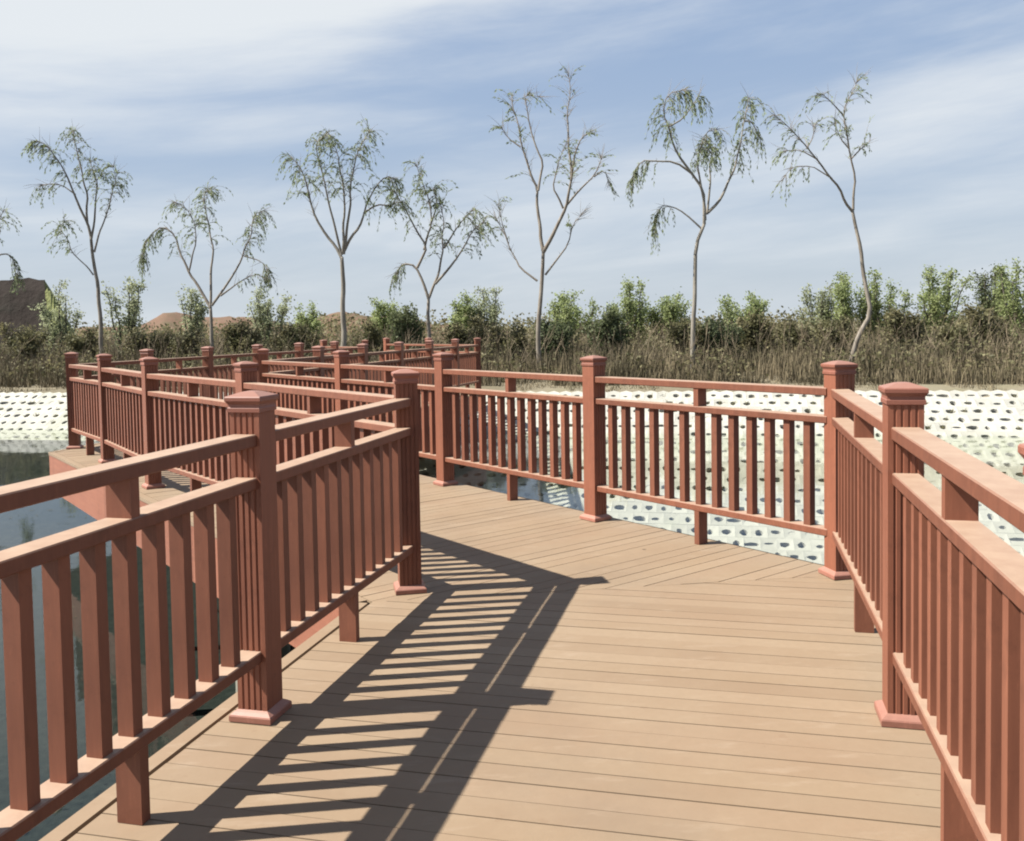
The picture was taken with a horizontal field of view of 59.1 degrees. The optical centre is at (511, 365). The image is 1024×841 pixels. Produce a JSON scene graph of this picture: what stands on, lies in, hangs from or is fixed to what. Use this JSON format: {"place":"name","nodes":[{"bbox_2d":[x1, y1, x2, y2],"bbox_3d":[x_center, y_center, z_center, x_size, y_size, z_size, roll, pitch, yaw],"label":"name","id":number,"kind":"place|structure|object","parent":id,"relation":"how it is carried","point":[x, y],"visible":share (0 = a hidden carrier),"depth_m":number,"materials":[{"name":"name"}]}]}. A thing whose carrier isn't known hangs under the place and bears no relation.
{"place":"outdoors","nodes":[
{"label":"outdoors","id":0,"kind":"place"},
{"bbox_2d":[0,278,46,354],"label":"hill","id":1,"kind":"structure","parent":0,"point":[16,310],"depth_m":43.68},
{"bbox_2d":[0,429,85,445],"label":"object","id":2,"kind":"structure","parent":0,"point":[8,434],"depth_m":22.49,"materials":[{"name":"white concrete"}]},
{"bbox_2d":[39,394,977,840],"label":"boardwalk","id":3,"kind":"structure","parent":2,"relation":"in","point":[527,670],"depth_m":3.41,"materials":[{"name":"brown wood"}]},
{"bbox_2d":[0,369,426,840],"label":"railing","id":4,"kind":"object","parent":3,"relation":"on","point":[304,543],"visible":1,"depth_m":3.01,"materials":[{"name":"wood"}]},
{"bbox_2d":[79,340,367,398],"bbox_3d":[-4.381,0.249,15.801,0.230,1.236,8.777,0,2,16],"label":"railing","id":5,"kind":"object","parent":3,"relation":"on","point":[208,369],"visible":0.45,"depth_m":14.28,"materials":[{"name":"wood"}]},
{"bbox_2d":[64,352,394,491],"bbox_3d":[-3.188,0.544,8.309,0.268,1.236,8.302,-3,3,-37],"label":"railing","id":6,"kind":"object","parent":3,"relation":"on","point":[124,417],"visible":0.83,"depth_m":8.06,"materials":[{"name":"wood"}]},
{"bbox_2d":[320,340,350,355],"bbox_3d":[-3.898,0.032,20.778,0.170,1.236,2.082,-3,3,-38],"label":"railing","id":7,"kind":"object","parent":3,"relation":"on","point":[323,343],"visible":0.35,"depth_m":21.42,"materials":[{"name":"wood"}]},
{"bbox_2d":[269,338,480,403],"bbox_3d":[-1.960,0.194,16.156,0.230,1.236,9.033,0,2,16],"label":"railing","id":8,"kind":"object","parent":3,"relation":"on","point":[467,360],"visible":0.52,"depth_m":16.23,"materials":[{"name":"wood"}]},
{"bbox_2d":[383,338,473,360],"bbox_3d":[-2.066,-0.053,22.067,0.170,1.236,4.132,-3,3,-38],"label":"railing","id":9,"kind":"object","parent":3,"relation":"on","point":[386,344],"visible":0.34,"depth_m":22.69,"materials":[{"name":"wood"}]},
{"bbox_2d":[257,348,826,544],"bbox_3d":[-0.743,0.494,8.519,0.226,1.236,8.413,-3,3,-37],"label":"railing","id":10,"kind":"object","parent":3,"relation":"on","point":[441,419],"visible":0.73,"depth_m":6.73,"materials":[{"name":"wood"}]},
{"bbox_2d":[818,360,1023,840],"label":"railing","id":11,"kind":"object","parent":3,"relation":"on","point":[933,572],"visible":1,"depth_m":2.61,"materials":[{"name":"wood"}]},
{"bbox_2d":[44,280,71,347],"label":"hill","id":12,"kind":"structure","parent":0,"point":[51,300],"depth_m":43.77,"materials":[{"name":"green plant"}]},
{"bbox_2d":[75,312,507,346],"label":"hill","id":13,"kind":"structure","parent":0,"point":[166,318],"depth_m":84.21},
{"bbox_2d":[0,390,1023,564],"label":"embankment","id":14,"kind":"structure","parent":0,"point":[1001,432],"depth_m":19.44,"materials":[{"name":"concrete"}]},
{"bbox_2d":[0,393,1021,428],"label":"weeds","id":15,"kind":"object","parent":14,"relation":"on","point":[53,422],"visible":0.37,"depth_m":21.20,"materials":[{"name":"green plant"}]},
{"bbox_2d":[0,320,1023,840],"bbox_3d":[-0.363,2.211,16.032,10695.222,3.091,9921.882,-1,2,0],"label":"ground","id":16,"kind":"structure","parent":0,"point":[22,462],"depth_m":14.88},
{"bbox_2d":[0,203,25,294],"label":"willow tree","id":17,"kind":"object","parent":16,"relation":"on","point":[17,274],"visible":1,"depth_m":30.98,"materials":[{"name":"green plant"}]},
{"bbox_2d":[0,322,55,363],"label":"shrub","id":18,"kind":"object","parent":16,"relation":"on","point":[27,333],"visible":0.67,"depth_m":31.51,"materials":[{"name":"green plant"}]},
{"bbox_2d":[27,279,85,356],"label":"young tree","id":19,"kind":"object","parent":16,"relation":"on","point":[46,316],"visible":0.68,"depth_m":35.77,"materials":[{"name":"green plant"}]},
{"bbox_2d":[21,123,131,353],"bbox_3d":[-14.160,-3.823,29.727,3.740,8.637,1.451,-1,2,0],"label":"willow tree","id":20,"kind":"object","parent":16,"relation":"on","point":[30,146],"visible":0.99,"depth_m":29.74,"materials":[{"name":"green plant"}]},
{"bbox_2d":[59,327,103,360],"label":"shrub","id":21,"kind":"object","parent":16,"relation":"on","point":[78,345],"visible":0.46,"depth_m":30.92,"materials":[{"name":"green plant"}]},
{"bbox_2d":[101,276,150,365],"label":"young tree","id":22,"kind":"object","parent":16,"relation":"on","point":[132,307],"visible":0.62,"depth_m":32.62,"materials":[{"name":"green plant"}]},
{"bbox_2d":[118,323,176,368],"bbox_3d":[-12.489,-0.520,30.637,1.876,1.850,1.598,-1,2,0],"label":"shrub","id":23,"kind":"object","parent":16,"relation":"on","point":[138,344],"visible":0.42,"depth_m":30.31,"materials":[{"name":"green plant"}]},
{"bbox_2d":[157,322,207,365],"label":"shrub","id":24,"kind":"object","parent":16,"relation":"on","point":[172,344],"visible":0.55,"depth_m":30.30,"materials":[{"name":"green plant"}]},
{"bbox_2d":[175,284,208,343],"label":"young tree","id":25,"kind":"object","parent":16,"relation":"on","point":[197,317],"visible":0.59,"depth_m":35.68,"materials":[{"name":"green plant"}]},
{"bbox_2d":[131,176,277,361],"bbox_3d":[-9.996,-2.835,29.120,5.263,6.630,2.297,-1,2,0],"label":"willow tree","id":26,"kind":"object","parent":16,"relation":"on","point":[209,303],"visible":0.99,"depth_m":29.27,"materials":[{"name":"green plant"}]},
{"bbox_2d":[217,318,265,359],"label":"shrub","id":27,"kind":"object","parent":16,"relation":"on","point":[232,341],"visible":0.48,"depth_m":29.80,"materials":[{"name":"green plant"}]},
{"bbox_2d":[244,285,298,349],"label":"young tree","id":28,"kind":"object","parent":16,"relation":"on","point":[262,310],"visible":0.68,"depth_m":34.62,"materials":[{"name":"green plant"}]},
{"bbox_2d":[266,319,324,357],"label":"shrub","id":29,"kind":"object","parent":16,"relation":"on","point":[288,332],"visible":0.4,"depth_m":29.50,"materials":[{"name":"green plant"}]},
{"bbox_2d":[288,299,323,346],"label":"young tree","id":30,"kind":"object","parent":16,"relation":"on","point":[312,320],"visible":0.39,"depth_m":37.80,"materials":[{"name":"green plant"}]},
{"bbox_2d":[272,115,418,345],"bbox_3d":[-4.981,-3.367,26.709,4.427,7.865,2.202,-1,2,0],"label":"willow tree","id":31,"kind":"object","parent":16,"relation":"on","point":[345,242],"visible":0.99,"depth_m":26.61,"materials":[{"name":"green plant"}]},
{"bbox_2d":[346,316,391,361],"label":"shrub","id":32,"kind":"object","parent":16,"relation":"on","point":[371,332],"visible":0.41,"depth_m":28.87,"materials":[{"name":"green plant"}]},
{"bbox_2d":[367,296,403,339],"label":"young tree","id":33,"kind":"object","parent":16,"relation":"on","point":[382,309],"visible":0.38,"depth_m":37.58,"materials":[{"name":"green plant"}]},
{"bbox_2d":[386,301,426,355],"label":"shrub","id":34,"kind":"object","parent":16,"relation":"on","point":[405,321],"visible":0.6,"depth_m":28.78,"materials":[{"name":"green plant"}]},
{"bbox_2d":[374,156,498,337],"bbox_3d":[-2.344,-3.045,27.852,3.804,6.853,1.602,-1,2,-8],"label":"willow tree","id":35,"kind":"object","parent":16,"relation":"on","point":[480,229],"visible":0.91,"depth_m":27.84,"materials":[{"name":"green plant"}]},
{"bbox_2d":[441,312,487,351],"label":"shrub","id":36,"kind":"object","parent":16,"relation":"on","point":[462,334],"visible":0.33,"depth_m":28.27,"materials":[{"name":"green plant"}]},
{"bbox_2d":[445,289,486,340],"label":"young tree","id":37,"kind":"object","parent":16,"relation":"on","point":[460,310],"visible":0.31,"depth_m":35.66,"materials":[{"name":"green plant"}]},
{"bbox_2d":[468,286,504,346],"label":"young tree","id":38,"kind":"object","parent":16,"relation":"on","point":[491,314],"visible":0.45,"depth_m":35.73,"materials":[{"name":"green plant"}]},
{"bbox_2d":[483,318,532,365],"bbox_3d":[-0.097,-0.603,28.310,1.500,1.742,1.572,-3,3,-38],"label":"shrub","id":39,"kind":"object","parent":16,"relation":"on","point":[516,333],"visible":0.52,"depth_m":28.09,"materials":[{"name":"green plant"}]},
{"bbox_2d":[0,306,1023,392],"bbox_3d":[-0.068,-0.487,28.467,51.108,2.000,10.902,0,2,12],"label":"dry reeds","id":40,"kind":"object","parent":16,"relation":"on","point":[773,368],"visible":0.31,"depth_m":24.44,"materials":[{"name":"brown plant"}]},
{"bbox_2d":[0,310,1023,376],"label":"dry brush","id":41,"kind":"object","parent":16,"relation":"on","point":[510,355],"visible":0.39,"depth_m":26.28,"materials":[{"name":"plant"}]},
{"bbox_2d":[477,63,618,371],"bbox_3d":[0.924,-4.176,25.931,4.285,9.289,2.199,0,2,13],"label":"willow tree","id":42,"kind":"object","parent":16,"relation":"on","point":[572,164],"visible":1,"depth_m":25.88,"materials":[{"name":"green plant"}]},
{"bbox_2d":[73,306,1023,350],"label":"scrub","id":43,"kind":"object","parent":16,"relation":"on","point":[529,321],"visible":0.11,"depth_m":56.23,"materials":[{"name":"green plant"}]},
{"bbox_2d":[530,317,579,367],"bbox_3d":[1.250,-0.580,27.783,1.386,1.872,1.528,0,3,20],"label":"shrub","id":44,"kind":"object","parent":16,"relation":"on","point":[567,331],"visible":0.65,"depth_m":27.67,"materials":[{"name":"green plant"}]},
{"bbox_2d":[544,289,600,343],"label":"young tree","id":45,"kind":"object","parent":16,"relation":"on","point":[562,308],"visible":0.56,"depth_m":33.62,"materials":[{"name":"green plant"}]},
{"bbox_2d":[581,303,635,360],"bbox_3d":[2.987,-0.843,28.088,1.703,2.114,1.438,-1,2,0],"label":"shrub","id":46,"kind":"object","parent":16,"relation":"on","point":[610,320],"visible":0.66,"depth_m":27.81,"materials":[{"name":"green plant"}]},
{"bbox_2d":[602,274,652,347],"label":"young tree","id":47,"kind":"object","parent":16,"relation":"on","point":[631,305],"visible":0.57,"depth_m":34.70,"materials":[{"name":"green plant"}]},
{"bbox_2d":[644,286,691,343],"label":"young tree","id":48,"kind":"object","parent":16,"relation":"on","point":[667,313],"visible":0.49,"depth_m":34.75,"materials":[{"name":"green plant"}]},
{"bbox_2d":[664,316,710,363],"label":"shrub","id":49,"kind":"object","parent":16,"relation":"on","point":[678,331],"visible":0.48,"depth_m":26.81,"materials":[{"name":"green plant"}]},
{"bbox_2d":[625,81,766,368],"bbox_3d":[5.262,-3.733,24.622,4.073,8.388,1.963,-2,2,-15],"label":"willow tree","id":50,"kind":"object","parent":16,"relation":"on","point":[705,155],"visible":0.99,"depth_m":24.80,"materials":[{"name":"green plant"}]},
{"bbox_2d":[700,314,745,367],"bbox_3d":[6.194,-0.658,26.915,1.574,1.765,1.587,-1,2,0],"label":"shrub","id":51,"kind":"object","parent":16,"relation":"on","point":[714,332],"visible":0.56,"depth_m":26.61,"materials":[{"name":"green plant"}]},
{"bbox_2d":[717,291,772,328],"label":"young tree","id":52,"kind":"object","parent":16,"relation":"on","point":[757,304],"visible":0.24,"depth_m":32.88,"materials":[{"name":"green plant"}]},
{"bbox_2d":[732,307,776,356],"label":"shrub","id":53,"kind":"object","parent":16,"relation":"on","point":[750,326],"visible":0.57,"depth_m":27.69,"materials":[{"name":"green plant"}]},
{"bbox_2d":[771,314,815,363],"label":"shrub","id":54,"kind":"object","parent":16,"relation":"on","point":[793,335],"visible":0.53,"depth_m":26.16,"materials":[{"name":"green plant"}]},
{"bbox_2d":[794,281,836,339],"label":"young tree","id":55,"kind":"object","parent":16,"relation":"on","point":[822,310],"visible":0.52,"depth_m":34.72,"materials":[{"name":"green plant"}]},
{"bbox_2d":[754,64,877,362],"bbox_3d":[7.983,-3.671,23.562,3.502,8.366,1.895,-1,2,0],"label":"willow tree","id":56,"kind":"object","parent":16,"relation":"on","point":[865,284],"visible":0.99,"depth_m":23.76,"materials":[{"name":"green plant"}]},
{"bbox_2d":[806,312,856,357],"bbox_3d":[9.550,-0.716,27.036,1.404,1.691,1.434,-1,2,0],"label":"shrub","id":57,"kind":"object","parent":16,"relation":"on","point":[825,327],"visible":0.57,"depth_m":26.78,"materials":[{"name":"green plant"}]},
{"bbox_2d":[826,271,879,343],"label":"young tree","id":58,"kind":"object","parent":16,"relation":"on","point":[841,289],"visible":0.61,"depth_m":33.55,"materials":[{"name":"green plant"}]},
{"bbox_2d":[852,267,913,343],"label":"young tree","id":59,"kind":"object","parent":16,"relation":"on","point":[877,306],"visible":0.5,"depth_m":33.69,"materials":[{"name":"green plant"}]},
{"bbox_2d":[877,305,931,357],"bbox_3d":[11.694,-0.836,26.897,1.527,1.921,1.469,0,3,24],"label":"shrub","id":60,"kind":"object","parent":16,"relation":"on","point":[893,315],"visible":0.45,"depth_m":26.64,"materials":[{"name":"green plant"}]},
{"bbox_2d":[912,264,979,341],"bbox_3d":[15.941,-2.071,34.072,2.063,3.619,2.836,-1,2,0],"label":"young tree","id":61,"kind":"object","parent":16,"relation":"on","point":[934,307],"visible":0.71,"depth_m":33.39,"materials":[{"name":"green plant"}]},
{"bbox_2d":[928,321,980,356],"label":"shrub","id":62,"kind":"object","parent":16,"relation":"on","point":[963,330],"visible":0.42,"depth_m":25.45,"materials":[{"name":"green plant"}]},
{"bbox_2d":[950,298,1017,355],"bbox_3d":[14.106,-0.965,26.984,1.813,2.091,1.612,-1,2,0],"label":"shrub","id":63,"kind":"object","parent":16,"relation":"on","point":[970,310],"visible":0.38,"depth_m":26.75,"materials":[{"name":"green plant"}]},
{"bbox_2d":[969,263,1011,338],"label":"young tree","id":64,"kind":"object","parent":16,"relation":"on","point":[983,291],"visible":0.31,"depth_m":35.85,"materials":[{"name":"green plant"}]},
{"bbox_2d":[986,257,1023,340],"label":"young tree","id":65,"kind":"object","parent":16,"relation":"on","point":[1010,301],"visible":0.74,"depth_m":33.06,"materials":[{"name":"green plant"}]},
{"bbox_2d":[0,0,1023,327],"label":"sky","id":66,"kind":"structure","parent":0,"point":[184,94],"materials":[{"name":"blue"}]}
]}

